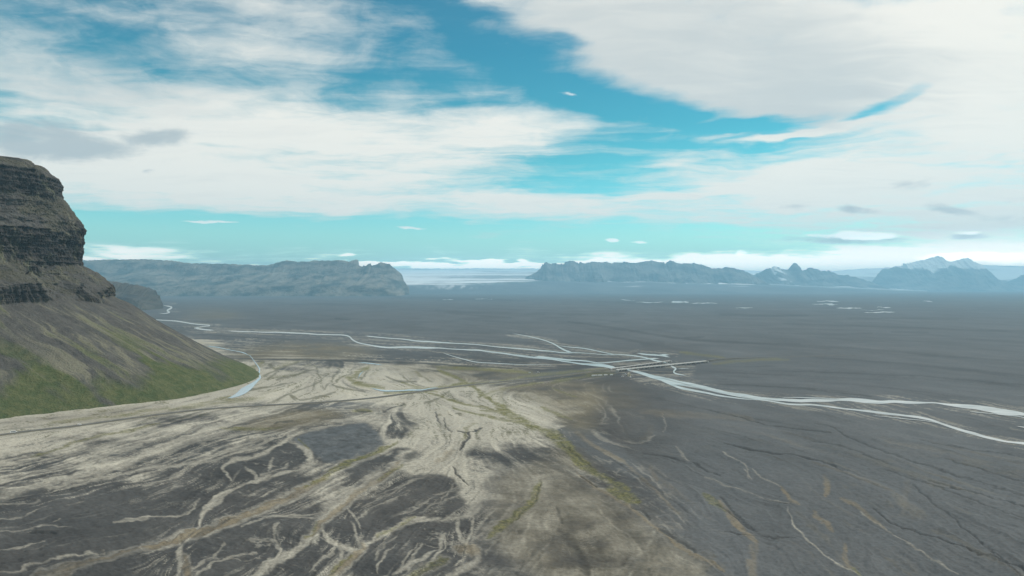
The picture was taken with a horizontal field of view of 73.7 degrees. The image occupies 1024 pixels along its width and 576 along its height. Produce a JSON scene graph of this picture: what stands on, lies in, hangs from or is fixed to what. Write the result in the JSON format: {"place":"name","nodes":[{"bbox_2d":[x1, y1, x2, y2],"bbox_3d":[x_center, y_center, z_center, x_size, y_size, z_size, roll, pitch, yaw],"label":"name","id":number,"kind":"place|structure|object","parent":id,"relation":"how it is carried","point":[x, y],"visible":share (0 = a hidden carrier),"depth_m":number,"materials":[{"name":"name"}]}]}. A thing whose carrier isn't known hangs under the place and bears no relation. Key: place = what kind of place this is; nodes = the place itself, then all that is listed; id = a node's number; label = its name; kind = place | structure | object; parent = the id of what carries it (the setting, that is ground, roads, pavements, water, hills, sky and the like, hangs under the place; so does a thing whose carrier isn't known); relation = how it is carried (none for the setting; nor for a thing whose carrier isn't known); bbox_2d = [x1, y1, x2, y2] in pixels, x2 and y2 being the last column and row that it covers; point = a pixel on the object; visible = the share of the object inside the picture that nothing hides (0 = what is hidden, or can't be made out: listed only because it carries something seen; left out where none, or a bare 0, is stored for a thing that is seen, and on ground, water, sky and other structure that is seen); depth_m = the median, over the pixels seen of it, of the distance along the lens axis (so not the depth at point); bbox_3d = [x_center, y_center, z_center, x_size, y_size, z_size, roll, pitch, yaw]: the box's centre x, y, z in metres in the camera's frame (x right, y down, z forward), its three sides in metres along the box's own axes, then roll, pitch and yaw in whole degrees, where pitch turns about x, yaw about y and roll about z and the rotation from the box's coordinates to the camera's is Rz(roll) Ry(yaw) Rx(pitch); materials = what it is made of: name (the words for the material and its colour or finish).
{"place":"outdoors","nodes":[
{"label":"outdoors","id":0,"kind":"place"},
{"bbox_2d":[109,281,162,310],"bbox_3d":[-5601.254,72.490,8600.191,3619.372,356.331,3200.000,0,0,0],"label":"headland","id":1,"kind":"structure","parent":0,"point":[142,298],"depth_m":7484.76,"materials":[{"name":"grey stone"}]},
{"bbox_2d":[156,319,210,330],"bbox_3d":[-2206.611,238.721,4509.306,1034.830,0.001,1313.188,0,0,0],"label":"river","id":2,"kind":"structure","parent":0,"point":[190,323],"depth_m":4466.79,"materials":[{"name":"liquid"}]},
{"bbox_2d":[229,355,260,397],"bbox_3d":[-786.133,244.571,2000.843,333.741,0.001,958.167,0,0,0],"label":"stream","id":3,"kind":"structure","parent":0,"point":[244,390],"depth_m":1666.63,"materials":[{"name":"white liquid"}]},
{"bbox_2d":[83,259,409,295],"bbox_3d":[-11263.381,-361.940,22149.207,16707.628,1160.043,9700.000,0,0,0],"label":"hills","id":4,"kind":"structure","parent":0,"point":[285,278],"depth_m":19408.56,"materials":[{"name":"grey stone"}]},
{"bbox_2d":[0,368,609,435],"bbox_3d":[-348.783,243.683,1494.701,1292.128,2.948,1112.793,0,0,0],"label":"road","id":5,"kind":"structure","parent":0,"point":[286,403],"depth_m":1437.37,"materials":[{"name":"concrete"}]},
{"bbox_2d":[372,388,431,390],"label":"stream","id":6,"kind":"structure","parent":0,"point":[403,390],"depth_m":1634.21,"materials":[{"name":"grey liquid"}]},
{"bbox_2d":[233,331,614,367],"bbox_3d":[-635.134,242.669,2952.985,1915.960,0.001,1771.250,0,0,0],"label":"river","id":7,"kind":"structure","parent":0,"point":[603,365],"depth_m":2788.68,"materials":[{"name":"liquid"}]},
{"bbox_2d":[444,353,527,364],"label":"river","id":8,"kind":"structure","parent":0,"point":[485,362],"depth_m":2238.20,"materials":[{"name":"liquid"}]},
{"bbox_2d":[0,291,1023,575],"bbox_3d":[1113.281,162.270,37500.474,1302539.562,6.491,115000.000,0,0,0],"label":"ground","id":9,"kind":"structure","parent":0,"point":[620,473],"depth_m":1051.83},
{"bbox_2d":[0,156,259,418],"bbox_3d":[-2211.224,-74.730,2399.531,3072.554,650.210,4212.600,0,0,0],"label":"headland","id":10,"kind":"structure","parent":9,"relation":"on","point":[76,333],"depth_m":1663.93,"materials":[{"name":"stone"}]},
{"bbox_2d":[609,360,671,369],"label":"road bridge","id":11,"kind":"structure","parent":9,"relation":"on","point":[652,363],"depth_m":2136.42,"materials":[{"name":"concrete"}]},
{"bbox_2d":[616,360,708,371],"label":"road bridge","id":12,"kind":"structure","parent":9,"relation":"on","point":[664,365],"depth_m":2112.47,"materials":[{"name":"concrete"}]},
{"bbox_2d":[0,0,1023,270],"label":"sky","id":13,"kind":"structure","parent":0,"point":[753,135],"materials":[{"name":"blue"}]},
{"bbox_2d":[368,336,668,363],"bbox_3d":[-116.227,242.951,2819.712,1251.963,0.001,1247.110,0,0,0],"label":"river","id":14,"kind":"structure","parent":0,"point":[514,348],"depth_m":2743.45,"materials":[{"name":"liquid"}]},
{"bbox_2d":[478,350,584,364],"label":"river","id":15,"kind":"structure","parent":0,"point":[530,356],"depth_m":2391.85,"materials":[{"name":"liquid"}]},
{"bbox_2d":[518,334,569,351],"bbox_3d":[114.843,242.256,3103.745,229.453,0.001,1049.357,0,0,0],"label":"river","id":16,"kind":"structure","parent":0,"point":[549,342],"depth_m":2983.32,"materials":[{"name":"liquid"}]},
{"bbox_2d":[563,346,615,354],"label":"river","id":17,"kind":"structure","parent":0,"point":[588,349],"depth_m":2694.78,"materials":[{"name":"liquid"}]},
{"bbox_2d":[535,356,658,362],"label":"river","id":18,"kind":"structure","parent":0,"point":[591,361],"depth_m":2329.77,"materials":[{"name":"liquid"}]},
{"bbox_2d":[526,260,771,285],"bbox_3d":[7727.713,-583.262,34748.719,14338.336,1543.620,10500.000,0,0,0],"label":"mountains","id":19,"kind":"structure","parent":0,"point":[670,271],"depth_m":31914.52,"materials":[{"name":"stone"}]},
{"bbox_2d":[638,353,667,356],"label":"river","id":20,"kind":"structure","parent":0,"point":[653,354],"depth_m":2500.53,"materials":[{"name":"liquid"}]},
{"bbox_2d":[396,268,926,293],"bbox_3d":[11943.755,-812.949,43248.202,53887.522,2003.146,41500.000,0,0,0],"label":"glacier","id":21,"kind":"object","parent":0,"point":[463,281],"visible":0.59,"depth_m":27792.66,"materials":[{"name":"white ice"}]},
{"bbox_2d":[661,377,752,398],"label":"river","id":22,"kind":"structure","parent":0,"point":[708,389],"depth_m":1649.07,"materials":[{"name":"liquid"}]},
{"bbox_2d":[710,355,840,359],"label":"road","id":23,"kind":"structure","parent":0,"point":[789,356],"depth_m":2429.17,"materials":[{"name":"grey asphalt"}]},
{"bbox_2d":[706,355,854,361],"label":"road embankment","id":24,"kind":"structure","parent":0,"point":[762,357],"depth_m":2375.84,"materials":[{"name":"grey gravel"}]},
{"bbox_2d":[788,397,834,398],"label":"river","id":25,"kind":"structure","parent":0,"point":[810,397],"depth_m":1530.14,"materials":[{"name":"liquid"}]},
{"bbox_2d":[753,263,889,288],"bbox_3d":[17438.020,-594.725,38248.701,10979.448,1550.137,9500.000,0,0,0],"label":"mountains","id":26,"kind":"structure","parent":0,"point":[794,274],"depth_m":35620.62,"materials":[{"name":"stone"}]},
{"bbox_2d":[627,369,1023,415],"bbox_3d":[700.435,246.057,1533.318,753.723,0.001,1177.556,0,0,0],"label":"river","id":27,"kind":"structure","parent":0,"point":[996,410],"depth_m":1493.68,"materials":[{"name":"liquid"}]},
{"bbox_2d":[659,379,1023,444],"bbox_3d":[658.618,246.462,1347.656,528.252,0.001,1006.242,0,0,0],"label":"river","id":28,"kind":"structure","parent":0,"point":[913,416],"depth_m":1362.18,"materials":[{"name":"liquid"}]},
{"bbox_2d":[831,265,1023,280],"bbox_3d":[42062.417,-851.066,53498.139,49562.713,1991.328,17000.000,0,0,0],"label":"ice cap","id":29,"kind":"object","parent":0,"point":[1007,273],"visible":0.14,"depth_m":51620.57,"materials":[{"name":"white ice"}]},
{"bbox_2d":[872,256,1023,290],"bbox_3d":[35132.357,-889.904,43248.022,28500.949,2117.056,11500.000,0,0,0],"label":"mountains","id":30,"kind":"structure","parent":0,"point":[937,273],"depth_m":39345.12,"materials":[{"name":"stone"}]}
]}

